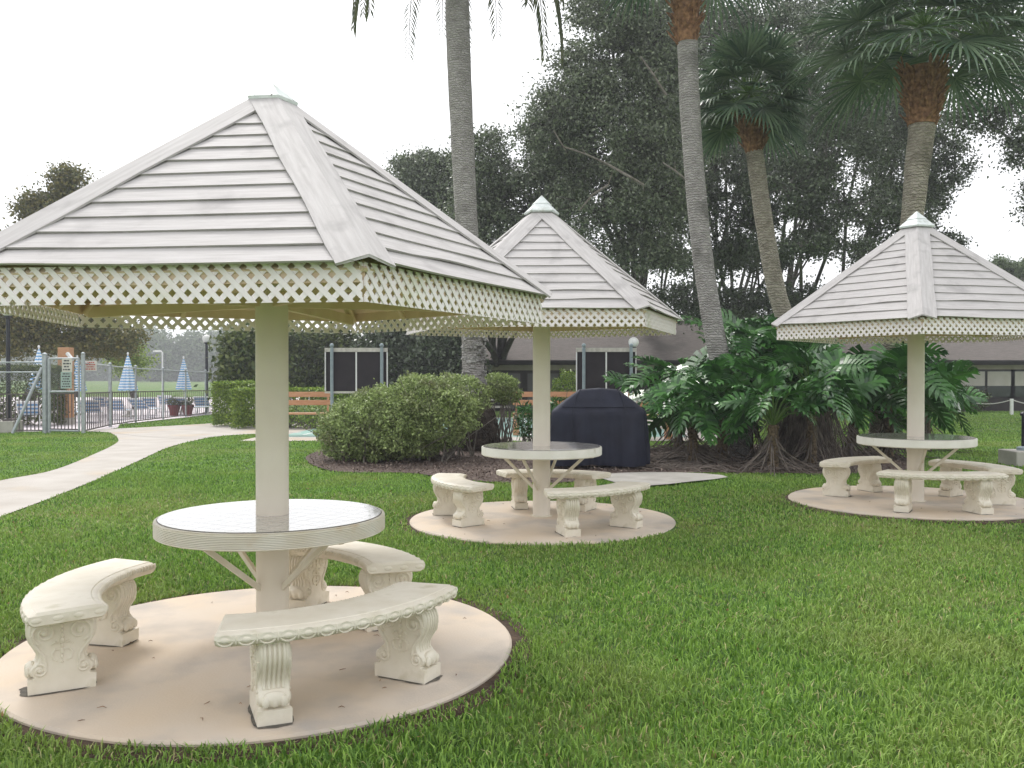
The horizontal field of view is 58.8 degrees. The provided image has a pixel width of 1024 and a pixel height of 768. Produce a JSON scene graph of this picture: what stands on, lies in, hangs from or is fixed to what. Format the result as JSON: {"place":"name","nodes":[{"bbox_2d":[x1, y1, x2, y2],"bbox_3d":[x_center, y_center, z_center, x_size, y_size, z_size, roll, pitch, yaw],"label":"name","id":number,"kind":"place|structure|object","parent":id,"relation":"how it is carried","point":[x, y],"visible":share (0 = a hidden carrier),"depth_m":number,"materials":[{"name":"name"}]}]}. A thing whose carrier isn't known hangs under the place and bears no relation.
{"place":"outdoors","nodes":[
{"label":"outdoors","id":0,"kind":"place"},
{"bbox_2d":[0,433,217,516],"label":"path","id":1,"kind":"structure","parent":0,"point":[16,493],"depth_m":14.53,"materials":[{"name":"concrete"}]},
{"bbox_2d":[80,423,305,437],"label":"path","id":2,"kind":"structure","parent":0,"point":[194,431],"depth_m":26.86,"materials":[{"name":"concrete"}]},
{"bbox_2d":[0,586,511,746],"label":"patio","id":3,"kind":"structure","parent":0,"point":[174,685],"depth_m":4.59,"materials":[{"name":"concrete"}]},
{"bbox_2d":[20,558,155,696],"bbox_3d":[-2.292,1.281,4.889,0.498,0.435,1.353,0,1,-8],"label":"curved bench","id":4,"kind":"object","parent":3,"relation":"on","point":[68,617],"visible":1,"depth_m":4.50,"materials":[{"name":"beige stone"}]},
{"bbox_2d":[19,602,442,728],"bbox_3d":[-1.421,1.494,4.946,2.199,0.001,2.010,0,1,-38],"label":"patio stain","id":5,"kind":"object","parent":3,"relation":"on","point":[23,691],"visible":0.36,"depth_m":4.42,"materials":[{"name":"brown concrete"}]},
{"bbox_2d":[0,82,551,611],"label":"picnic shelter","id":6,"kind":"object","parent":3,"relation":"on","point":[270,210],"visible":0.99,"depth_m":4.66,"materials":[{"name":"paint"}]},
{"bbox_2d":[214,581,457,726],"bbox_3d":[-0.819,1.286,4.408,1.354,0.435,0.498,-1,1,-43],"label":"curved bench","id":7,"kind":"object","parent":3,"relation":"on","point":[403,616],"visible":1,"depth_m":4.24,"materials":[{"name":"beige stone"}]},
{"bbox_2d":[289,541,424,631],"bbox_3d":[-1.074,1.271,5.850,1.353,0.435,0.498,1,1,40],"label":"curved bench","id":8,"kind":"object","parent":3,"relation":"on","point":[381,566],"visible":0.64,"depth_m":5.72,"materials":[{"name":"beige stone"}]},
{"bbox_2d":[240,417,716,440],"bbox_3d":[-0.500,1.395,30.216,12.200,0.220,16.600,0,1,0],"label":"court apron","id":9,"kind":"object","parent":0,"point":[314,438],"visible":0.07,"depth_m":22.89,"materials":[{"name":"concrete"}]},
{"bbox_2d":[289,392,329,416],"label":"court bench","id":10,"kind":"object","parent":9,"relation":"on","point":[309,402],"visible":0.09,"depth_m":24.57,"materials":[{"name":"orange wood"}]},
{"bbox_2d":[325,343,387,410],"bbox_3d":[-3.936,0.204,22.936,1.587,2.462,0.175,0,1,0],"label":"scoreboard","id":11,"kind":"object","parent":9,"relation":"on","point":[348,370],"visible":0.9,"depth_m":22.98,"materials":[{"name":"black wood"}]},
{"bbox_2d":[576,343,636,394],"bbox_3d":[2.381,0.204,22.936,1.523,2.462,0.175,0,1,0],"label":"scoreboard","id":12,"kind":"object","parent":9,"relation":"on","point":[593,365],"visible":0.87,"depth_m":22.98,"materials":[{"name":"black wood"}]},
{"bbox_2d":[289,418,684,436],"bbox_3d":[-0.750,1.390,30.566,10.700,0.190,13.900,0,1,0],"label":"court","id":13,"kind":"object","parent":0,"point":[306,432],"visible":0.02,"depth_m":25.16,"materials":[{"name":"paint"}]},
{"bbox_2d":[513,392,574,434],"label":"court bench","id":14,"kind":"object","parent":13,"relation":"on","point":[554,394],"visible":0.25,"depth_m":24.61,"materials":[{"name":"orange wood"}]},
{"bbox_2d":[0,623,1023,767],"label":"grass","id":15,"kind":"structure","parent":0,"point":[1012,688],"depth_m":4.21,"materials":[{"name":"green plant"}]},
{"bbox_2d":[0,525,1023,634],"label":"grass","id":16,"kind":"structure","parent":0,"point":[394,541],"depth_m":7.08,"materials":[{"name":"green plant"}]},
{"bbox_2d":[0,381,1023,767],"bbox_3d":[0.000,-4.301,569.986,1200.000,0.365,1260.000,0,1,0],"label":"ground","id":17,"kind":"structure","parent":0,"point":[196,391],"depth_m":6.09,"materials":[{"name":"green plant"}]},
{"bbox_2d":[0,308,22,432],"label":"street lamp","id":18,"kind":"object","parent":17,"relation":"on","point":[6,426],"visible":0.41,"depth_m":25.88,"materials":[{"name":"metal"}]},
{"bbox_2d":[0,362,41,433],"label":"pool fence","id":19,"kind":"object","parent":17,"relation":"on","point":[24,405],"visible":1,"depth_m":25.65,"materials":[{"name":"metal"}]},
{"bbox_2d":[0,345,57,380],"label":"tree","id":20,"kind":"object","parent":17,"relation":"on","point":[16,360],"visible":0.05,"depth_m":274.12,"materials":[{"name":"green plant"}]},
{"bbox_2d":[0,157,157,400],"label":"cypress tree","id":21,"kind":"object","parent":17,"relation":"on","point":[97,342],"visible":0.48,"depth_m":41.25,"materials":[{"name":"green plant"}]},
{"bbox_2d":[51,355,139,380],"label":"tree","id":22,"kind":"object","parent":17,"relation":"on","point":[99,369],"visible":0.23,"depth_m":264.51,"materials":[{"name":"green plant"}]},
{"bbox_2d":[98,340,167,408],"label":"cypress tree","id":23,"kind":"object","parent":17,"relation":"on","point":[141,363],"visible":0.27,"depth_m":51.63,"materials":[{"name":"green plant"}]},
{"bbox_2d":[118,322,188,381],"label":"tree","id":24,"kind":"object","parent":17,"relation":"on","point":[164,346],"visible":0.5,"depth_m":234.85,"materials":[{"name":"green plant"}]},
{"bbox_2d":[0,397,309,429],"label":"pool deck","id":25,"kind":"structure","parent":17,"relation":"on","point":[106,427],"depth_m":39.59,"materials":[{"name":"beige concrete"}]},
{"bbox_2d":[16,401,41,425],"bbox_3d":[-15.904,0.962,30.059,0.684,0.845,1.844,0,1,-20],"label":"sun lounger","id":26,"kind":"object","parent":25,"relation":"on","point":[32,408],"visible":0.52,"depth_m":29.51,"materials":[{"name":"white paint"}]},
{"bbox_2d":[0,362,80,424],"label":"clipped hedge","id":27,"kind":"object","parent":25,"relation":"on","point":[33,368],"visible":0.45,"depth_m":30.12,"materials":[{"name":"green plant"}]},
{"bbox_2d":[56,347,74,424],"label":"wooden column","id":28,"kind":"structure","parent":25,"relation":"on","point":[65,351],"depth_m":30.98,"materials":[{"name":"beige wood"}]},
{"bbox_2d":[118,352,137,416],"bbox_3d":[-16.479,0.020,39.002,0.763,2.780,0.763,0,1,0],"label":"pool umbrella","id":29,"kind":"object","parent":25,"relation":"on","point":[124,379],"visible":0.87,"depth_m":38.83,"materials":[{"name":"white paint"}]},
{"bbox_2d":[81,352,220,432],"bbox_3d":[-13.474,0.265,35.111,0.874,2.514,19.954,0,1,-7],"label":"pool fence","id":30,"kind":"object","parent":25,"relation":"on","point":[109,392],"visible":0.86,"depth_m":31.06,"materials":[{"name":"metal"}]},
{"bbox_2d":[42,353,79,432],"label":"pool gate","id":31,"kind":"structure","parent":30,"relation":"attached to","point":[47,391],"depth_m":25.54,"materials":[{"name":"metal"}]},
{"bbox_2d":[61,372,71,387],"bbox_3d":[-12.360,-0.106,25.198,0.300,0.460,0.017,0,1,0],"label":"warning sign","id":32,"kind":"object","parent":31,"relation":"attached to","point":[66,379],"visible":1,"depth_m":25.19,"materials":[{"name":"grey"}]},
{"bbox_2d":[166,395,180,415],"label":"planter","id":33,"kind":"object","parent":25,"relation":"on","point":[174,408],"visible":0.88,"depth_m":40.36,"materials":[{"name":"brown ceramic"}]},
{"bbox_2d":[176,356,191,411],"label":"pool umbrella","id":34,"kind":"object","parent":25,"relation":"on","point":[183,366],"visible":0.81,"depth_m":44.81,"materials":[{"name":"white paint"}]},
{"bbox_2d":[202,335,210,412],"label":"street lamp","id":35,"kind":"object","parent":25,"relation":"on","point":[205,339],"visible":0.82,"depth_m":43.93,"materials":[{"name":"metal"}]},
{"bbox_2d":[164,329,221,381],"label":"tree","id":36,"kind":"object","parent":17,"relation":"on","point":[194,344],"visible":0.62,"depth_m":239.13,"materials":[{"name":"green plant"}]},
{"bbox_2d":[194,319,296,406],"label":"tall shrub","id":37,"kind":"object","parent":17,"relation":"on","point":[236,354],"visible":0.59,"depth_m":35.09,"materials":[{"name":"green plant"}]},
{"bbox_2d":[209,378,290,425],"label":"clipped hedge","id":38,"kind":"object","parent":17,"relation":"on","point":[222,387],"visible":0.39,"depth_m":29.74,"materials":[{"name":"green plant"}]},
{"bbox_2d":[0,585,532,763],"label":"soil ring","id":39,"kind":"object","parent":17,"relation":"on","point":[515,638],"visible":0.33,"depth_m":3.99,"materials":[{"name":"brown soil"}]},
{"bbox_2d":[216,320,323,399],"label":"tall shrub","id":40,"kind":"object","parent":17,"relation":"on","point":[296,340],"visible":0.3,"depth_m":43.14,"materials":[{"name":"green plant"}]},
{"bbox_2d":[226,385,356,428],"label":"clipped hedge","id":41,"kind":"object","parent":17,"relation":"on","point":[240,408],"visible":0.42,"depth_m":27.99,"materials":[{"name":"green plant"}]},
{"bbox_2d":[293,321,360,408],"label":"tall shrub","id":42,"kind":"object","parent":17,"relation":"on","point":[340,339],"visible":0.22,"depth_m":43.80,"materials":[{"name":"green plant"}]},
{"bbox_2d":[338,321,417,395],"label":"tall shrub","id":43,"kind":"object","parent":17,"relation":"on","point":[390,341],"visible":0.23,"depth_m":41.78,"materials":[{"name":"green plant"}]},
{"bbox_2d":[381,139,485,334],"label":"oak tree","id":44,"kind":"object","parent":17,"relation":"on","point":[420,174],"visible":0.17,"depth_m":42.78,"materials":[{"name":"green plant"}]},
{"bbox_2d":[389,329,492,392],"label":"tall shrub","id":45,"kind":"object","parent":17,"relation":"on","point":[436,354],"visible":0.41,"depth_m":40.80,"materials":[{"name":"green plant"}]},
{"bbox_2d":[398,510,525,548],"bbox_3d":[0.330,1.479,9.729,3.128,0.020,3.120,0,1,0],"label":"soil ring","id":46,"kind":"object","parent":17,"relation":"on","point":[408,520],"visible":0.11,"depth_m":9.27,"materials":[{"name":"brown soil"}]},
{"bbox_2d":[0,470,1023,532],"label":"grass","id":47,"kind":"structure","parent":17,"relation":"on","point":[754,480],"depth_m":11.52,"materials":[{"name":"green plant"}]},
{"bbox_2d":[0,431,1023,472],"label":"grass","id":48,"kind":"structure","parent":17,"relation":"on","point":[209,441],"depth_m":18.64,"materials":[{"name":"green plant"}]},
{"bbox_2d":[435,93,622,366],"bbox_3d":[0.423,-4.750,40.416,8.217,12.966,18.314,0,1,0],"label":"oak tree","id":49,"kind":"object","parent":17,"relation":"on","point":[495,192],"visible":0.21,"depth_m":33.19,"materials":[{"name":"green plant"}]},
{"bbox_2d":[511,389,567,441],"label":"foundation shrub","id":50,"kind":"object","parent":17,"relation":"on","point":[528,429],"visible":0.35,"depth_m":20.62,"materials":[{"name":"green plant"}]},
{"bbox_2d":[550,368,575,405],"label":"foundation shrub","id":51,"kind":"object","parent":17,"relation":"on","point":[558,383],"visible":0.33,"depth_m":38.17,"materials":[{"name":"green plant"}]},
{"bbox_2d":[306,444,906,482],"bbox_3d":[1.754,1.379,17.406,11.454,0.063,8.918,0,1,0],"label":"mulch bed","id":52,"kind":"object","parent":17,"relation":"on","point":[415,466],"visible":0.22,"depth_m":15.30,"materials":[{"name":"brown soil"}]},
{"bbox_2d":[306,370,498,462],"bbox_3d":[-1.964,0.578,16.767,3.473,1.688,2.893,0,1,0],"label":"azalea bush","id":53,"kind":"object","parent":52,"relation":"on","point":[405,418],"visible":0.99,"depth_m":16.08,"materials":[{"name":"green plant"}]},
{"bbox_2d":[351,0,563,451],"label":"feather palm","id":54,"kind":"object","parent":52,"relation":"on","point":[458,38],"visible":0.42,"depth_m":18.76,"materials":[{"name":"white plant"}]},
{"bbox_2d":[485,371,523,442],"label":"azalea bush","id":55,"kind":"object","parent":52,"relation":"on","point":[503,390],"visible":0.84,"depth_m":19.49,"materials":[{"name":"green plant"}]},
{"bbox_2d":[550,388,649,467],"bbox_3d":[1.440,0.723,15.171,1.723,1.315,0.855,0,1,4],"label":"covered grill","id":56,"kind":"object","parent":52,"relation":"on","point":[613,423],"visible":0.91,"depth_m":14.84,"materials":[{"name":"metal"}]},
{"bbox_2d":[603,354,713,451],"bbox_3d":[3.306,0.387,19.127,2.954,2.105,2.848,0,1,0],"label":"philodendron","id":57,"kind":"object","parent":52,"relation":"on","point":[664,374],"visible":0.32,"depth_m":18.74,"materials":[{"name":"green plant"}]},
{"bbox_2d":[603,472,726,484],"bbox_3d":[2.111,1.383,13.541,1.961,0.014,1.556,0,1,-37],"label":"grill pad","id":58,"kind":"object","parent":52,"relation":"on","point":[655,478],"visible":0.75,"depth_m":13.46,"materials":[{"name":"concrete"}]},
{"bbox_2d":[640,374,741,466],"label":"philodendron","id":59,"kind":"object","parent":52,"relation":"on","point":[666,402],"visible":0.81,"depth_m":15.65,"materials":[{"name":"green plant"}]},
{"bbox_2d":[596,0,787,457],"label":"fan palm","id":60,"kind":"object","parent":52,"relation":"on","point":[687,19],"visible":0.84,"depth_m":16.82,"materials":[{"name":"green plant"}]},
{"bbox_2d":[658,353,791,463],"bbox_3d":[3.796,0.432,16.328,2.404,2.037,2.502,0,1,0],"label":"philodendron","id":61,"kind":"object","parent":52,"relation":"on","point":[709,376],"visible":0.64,"depth_m":15.90,"materials":[{"name":"green plant"}]},
{"bbox_2d":[700,410,770,458],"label":"philodendron","id":62,"kind":"object","parent":52,"relation":"on","point":[749,431],"visible":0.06,"depth_m":16.68,"materials":[{"name":"green plant"}]},
{"bbox_2d":[677,308,816,454],"bbox_3d":[4.704,-0.055,17.773,2.947,2.998,2.994,-1,1,-43],"label":"philodendron","id":63,"kind":"object","parent":52,"relation":"on","point":[733,326],"visible":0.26,"depth_m":17.32,"materials":[{"name":"green plant"}]},
{"bbox_2d":[677,17,834,445],"bbox_3d":[4.976,-2.910,18.500,3.296,8.778,3.118,0,1,0],"label":"fan palm","id":64,"kind":"object","parent":52,"relation":"on","point":[756,127],"visible":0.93,"depth_m":18.26,"materials":[{"name":"green plant"}]},
{"bbox_2d":[638,444,883,472],"bbox_3d":[4.663,1.335,17.029,5.504,0.123,6.036,0,1,0],"label":"ground root","id":65,"kind":"object","parent":52,"relation":"on","point":[679,462],"visible":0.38,"depth_m":15.25,"materials":[{"name":"brown wood"}]},
{"bbox_2d":[714,368,839,476],"bbox_3d":[4.262,0.598,14.639,1.933,1.713,2.149,0,1,0],"label":"philodendron","id":66,"kind":"object","parent":52,"relation":"on","point":[758,402],"visible":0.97,"depth_m":14.58,"materials":[{"name":"green plant"}]},
{"bbox_2d":[726,313,835,450],"bbox_3d":[5.485,0.003,18.171,3.198,2.884,2.983,0,1,0],"label":"philodendron","id":67,"kind":"object","parent":52,"relation":"on","point":[764,321],"visible":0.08,"depth_m":17.79,"materials":[{"name":"green plant"}]},
{"bbox_2d":[755,336,862,417],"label":"philodendron","id":68,"kind":"object","parent":52,"relation":"on","point":[820,347],"visible":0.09,"depth_m":16.63,"materials":[{"name":"green plant"}]},
{"bbox_2d":[732,341,889,463],"bbox_3d":[5.123,0.352,15.639,2.432,2.198,2.464,0,1,35],"label":"philodendron","id":69,"kind":"object","parent":52,"relation":"on","point":[835,385],"visible":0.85,"depth_m":15.30,"materials":[{"name":"green plant"}]},
{"bbox_2d":[825,371,937,458],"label":"philodendron","id":70,"kind":"object","parent":52,"relation":"on","point":[878,404],"visible":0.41,"depth_m":16.75,"materials":[{"name":"green plant"}]},
{"bbox_2d":[771,0,1023,452],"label":"fan palm","id":71,"kind":"object","parent":52,"relation":"on","point":[927,80],"visible":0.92,"depth_m":15.89,"materials":[{"name":"green plant"}]},
{"bbox_2d":[844,340,979,459],"bbox_3d":[7.127,0.293,17.114,2.973,2.311,3.051,0,1,0],"label":"philodendron","id":72,"kind":"object","parent":52,"relation":"on","point":[938,385],"visible":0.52,"depth_m":16.65,"materials":[{"name":"green plant"}]},
{"bbox_2d":[503,0,725,291],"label":"oak tree","id":73,"kind":"object","parent":17,"relation":"on","point":[596,91],"visible":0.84,"depth_m":30.15,"materials":[{"name":"green plant"}]},
{"bbox_2d":[643,132,721,294],"bbox_3d":[7.491,-3.932,44.656,3.480,11.056,26.649,0,1,8],"label":"oak tree","id":74,"kind":"object","parent":17,"relation":"on","point":[665,279],"visible":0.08,"depth_m":32.58,"materials":[{"name":"green plant"}]},
{"bbox_2d":[639,232,824,333],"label":"oak tree","id":75,"kind":"object","parent":17,"relation":"on","point":[750,307],"visible":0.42,"depth_m":41.31,"materials":[{"name":"green plant"}]},
{"bbox_2d":[652,0,839,301],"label":"oak tree","id":76,"kind":"object","parent":17,"relation":"on","point":[729,256],"visible":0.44,"depth_m":34.42,"materials":[{"name":"green plant"}]},
{"bbox_2d":[483,316,1023,410],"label":"house","id":77,"kind":"structure","parent":17,"relation":"on","point":[1000,367],"depth_m":47.01,"materials":[{"name":"grey paint"}]},
{"bbox_2d":[504,371,522,410],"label":"door","id":78,"kind":"structure","parent":77,"relation":"in","point":[516,374],"depth_m":46.95,"materials":[{"name":"grey glass"}]},
{"bbox_2d":[525,371,532,410],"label":"door","id":79,"kind":"structure","parent":77,"relation":"in","point":[528,374],"depth_m":46.95,"materials":[{"name":"grey glass"}]},
{"bbox_2d":[956,369,1016,397],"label":"window","id":80,"kind":"structure","parent":77,"relation":"in","point":[997,382],"depth_m":46.94,"materials":[{"name":"black"}]},
{"bbox_2d":[1008,369,1023,397],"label":"window","id":81,"kind":"structure","parent":77,"relation":"in","point":[1017,377],"depth_m":46.94,"materials":[{"name":"black"}]},
{"bbox_2d":[715,148,800,290],"bbox_3d":[12.645,-3.630,45.151,3.300,10.558,26.459,0,1,17],"label":"oak tree","id":82,"kind":"object","parent":17,"relation":"on","point":[738,219],"visible":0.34,"depth_m":33.82,"materials":[{"name":"green plant"}]},
{"bbox_2d":[610,0,955,314],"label":"oak tree","id":83,"kind":"object","parent":17,"relation":"on","point":[834,2],"visible":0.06,"depth_m":44.92,"materials":[{"name":"green plant"}]},
{"bbox_2d":[728,406,879,463],"bbox_3d":[5.344,0.900,16.081,2.761,1.092,1.690,0,1,0],"label":"root curtain","id":84,"kind":"object","parent":17,"relation":"on","point":[790,429],"visible":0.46,"depth_m":16.10,"materials":[{"name":"brown plant"}]},
{"bbox_2d":[776,160,860,288],"bbox_3d":[14.770,-3.737,46.003,3.644,10.664,24.203,0,1,15],"label":"oak tree","id":85,"kind":"object","parent":17,"relation":"on","point":[844,229],"visible":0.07,"depth_m":35.85,"materials":[{"name":"green plant"}]},
{"bbox_2d":[732,20,905,297],"bbox_3d":[13.807,-5.566,44.048,6.445,14.566,29.434,0,1,13],"label":"oak tree","id":86,"kind":"object","parent":17,"relation":"on","point":[814,190],"visible":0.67,"depth_m":31.57,"materials":[{"name":"green plant"}]},
{"bbox_2d":[809,0,989,272],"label":"oak tree","id":87,"kind":"object","parent":17,"relation":"on","point":[939,190],"visible":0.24,"depth_m":36.27,"materials":[{"name":"green plant"}]},
{"bbox_2d":[775,488,1023,524],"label":"soil ring","id":88,"kind":"object","parent":17,"relation":"on","point":[934,521],"visible":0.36,"depth_m":9.56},
{"bbox_2d":[855,138,956,240],"bbox_3d":[17.277,-4.026,45.581,3.980,11.275,25.408,0,1,12],"label":"oak tree","id":89,"kind":"object","parent":17,"relation":"on","point":[897,151],"visible":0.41,"depth_m":34.65,"materials":[{"name":"green plant"}]},
{"bbox_2d":[893,359,987,452],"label":"philodendron","id":90,"kind":"object","parent":17,"relation":"on","point":[960,395],"visible":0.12,"depth_m":18.70,"materials":[{"name":"green plant"}]},
{"bbox_2d":[905,384,991,411],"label":"foundation shrub","id":91,"kind":"object","parent":17,"relation":"on","point":[984,405],"visible":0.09,"depth_m":45.97,"materials":[{"name":"green plant"}]},
{"bbox_2d":[922,0,1023,231],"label":"oak tree","id":92,"kind":"object","parent":17,"relation":"on","point":[995,128],"visible":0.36,"depth_m":29.82,"materials":[{"name":"green plant"}]},
{"bbox_2d":[988,253,1023,281],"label":"oak tree","id":93,"kind":"object","parent":17,"relation":"on","point":[1015,268],"visible":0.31,"depth_m":59.28,"materials":[{"name":"green plant"}]},
{"bbox_2d":[998,411,1023,466],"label":"bollard light","id":94,"kind":"object","parent":17,"relation":"on","point":[1014,457],"visible":0.92,"depth_m":15.72,"materials":[{"name":"concrete"}]},
{"bbox_2d":[0,0,1023,355],"label":"sky","id":95,"kind":"structure","parent":0,"point":[103,84],"materials":[{"name":"white"}]},
{"bbox_2d":[23,410,1022,431],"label":"grass","id":96,"kind":"structure","parent":0,"point":[983,414],"depth_m":33.70,"materials":[{"name":"green plant"}]},
{"bbox_2d":[410,501,675,545],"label":"patio","id":97,"kind":"structure","parent":0,"point":[523,525],"depth_m":9.26,"materials":[{"name":"concrete"}]},
{"bbox_2d":[431,473,493,527],"bbox_3d":[-0.583,1.230,9.698,0.498,0.435,1.353,0,1,-20],"label":"curved bench","id":98,"kind":"object","parent":97,"relation":"on","point":[459,496],"visible":1,"depth_m":9.32,"materials":[{"name":"beige stone"}]},
{"bbox_2d":[400,195,683,516],"bbox_3d":[0.331,-0.310,10.078,3.229,3.507,3.122,0,1,0],"label":"picnic shelter","id":99,"kind":"object","parent":97,"relation":"on","point":[587,284],"visible":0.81,"depth_m":9.42,"materials":[{"name":"paint"}]},
{"bbox_2d":[496,469,610,511],"bbox_3d":[0.464,1.222,10.500,1.353,0.435,0.498,0,1,12],"label":"curved bench","id":100,"kind":"object","parent":97,"relation":"on","point":[582,478],"visible":0.64,"depth_m":10.41,"materials":[{"name":"beige stone"}]},
{"bbox_2d":[544,481,650,536],"bbox_3d":[0.855,1.237,9.032,1.353,0.435,0.498,0,1,-36],"label":"curved bench","id":101,"kind":"object","parent":97,"relation":"on","point":[626,497],"visible":1,"depth_m":8.88,"materials":[{"name":"beige stone"}]},
{"bbox_2d":[788,486,1023,520],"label":"patio","id":102,"kind":"structure","parent":0,"point":[934,506],"depth_m":10.43,"materials":[{"name":"concrete"}]},
{"bbox_2d":[819,456,891,496],"bbox_3d":[4.324,1.166,11.514,1.353,0.435,0.498,0,1,-39],"label":"curved bench","id":103,"kind":"object","parent":102,"relation":"on","point":[836,472],"visible":0.99,"depth_m":11.29,"materials":[{"name":"beige stone"}]},
{"bbox_2d":[771,211,1023,501],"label":"picnic shelter","id":104,"kind":"object","parent":102,"relation":"on","point":[916,279],"visible":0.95,"depth_m":10.22,"materials":[{"name":"paint"}]},
{"bbox_2d":[876,469,1008,514],"bbox_3d":[4.695,1.182,9.961,1.353,0.435,0.498,0,1,10],"label":"curved bench","id":105,"kind":"object","parent":102,"relation":"on","point":[978,487],"visible":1,"depth_m":9.85,"materials":[{"name":"beige stone"}]},
{"bbox_2d":[928,459,1022,504],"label":"curved bench","id":106,"kind":"object","parent":102,"relation":"on","point":[1002,493],"visible":0.82,"depth_m":10.62,"materials":[{"name":"beige stone"}]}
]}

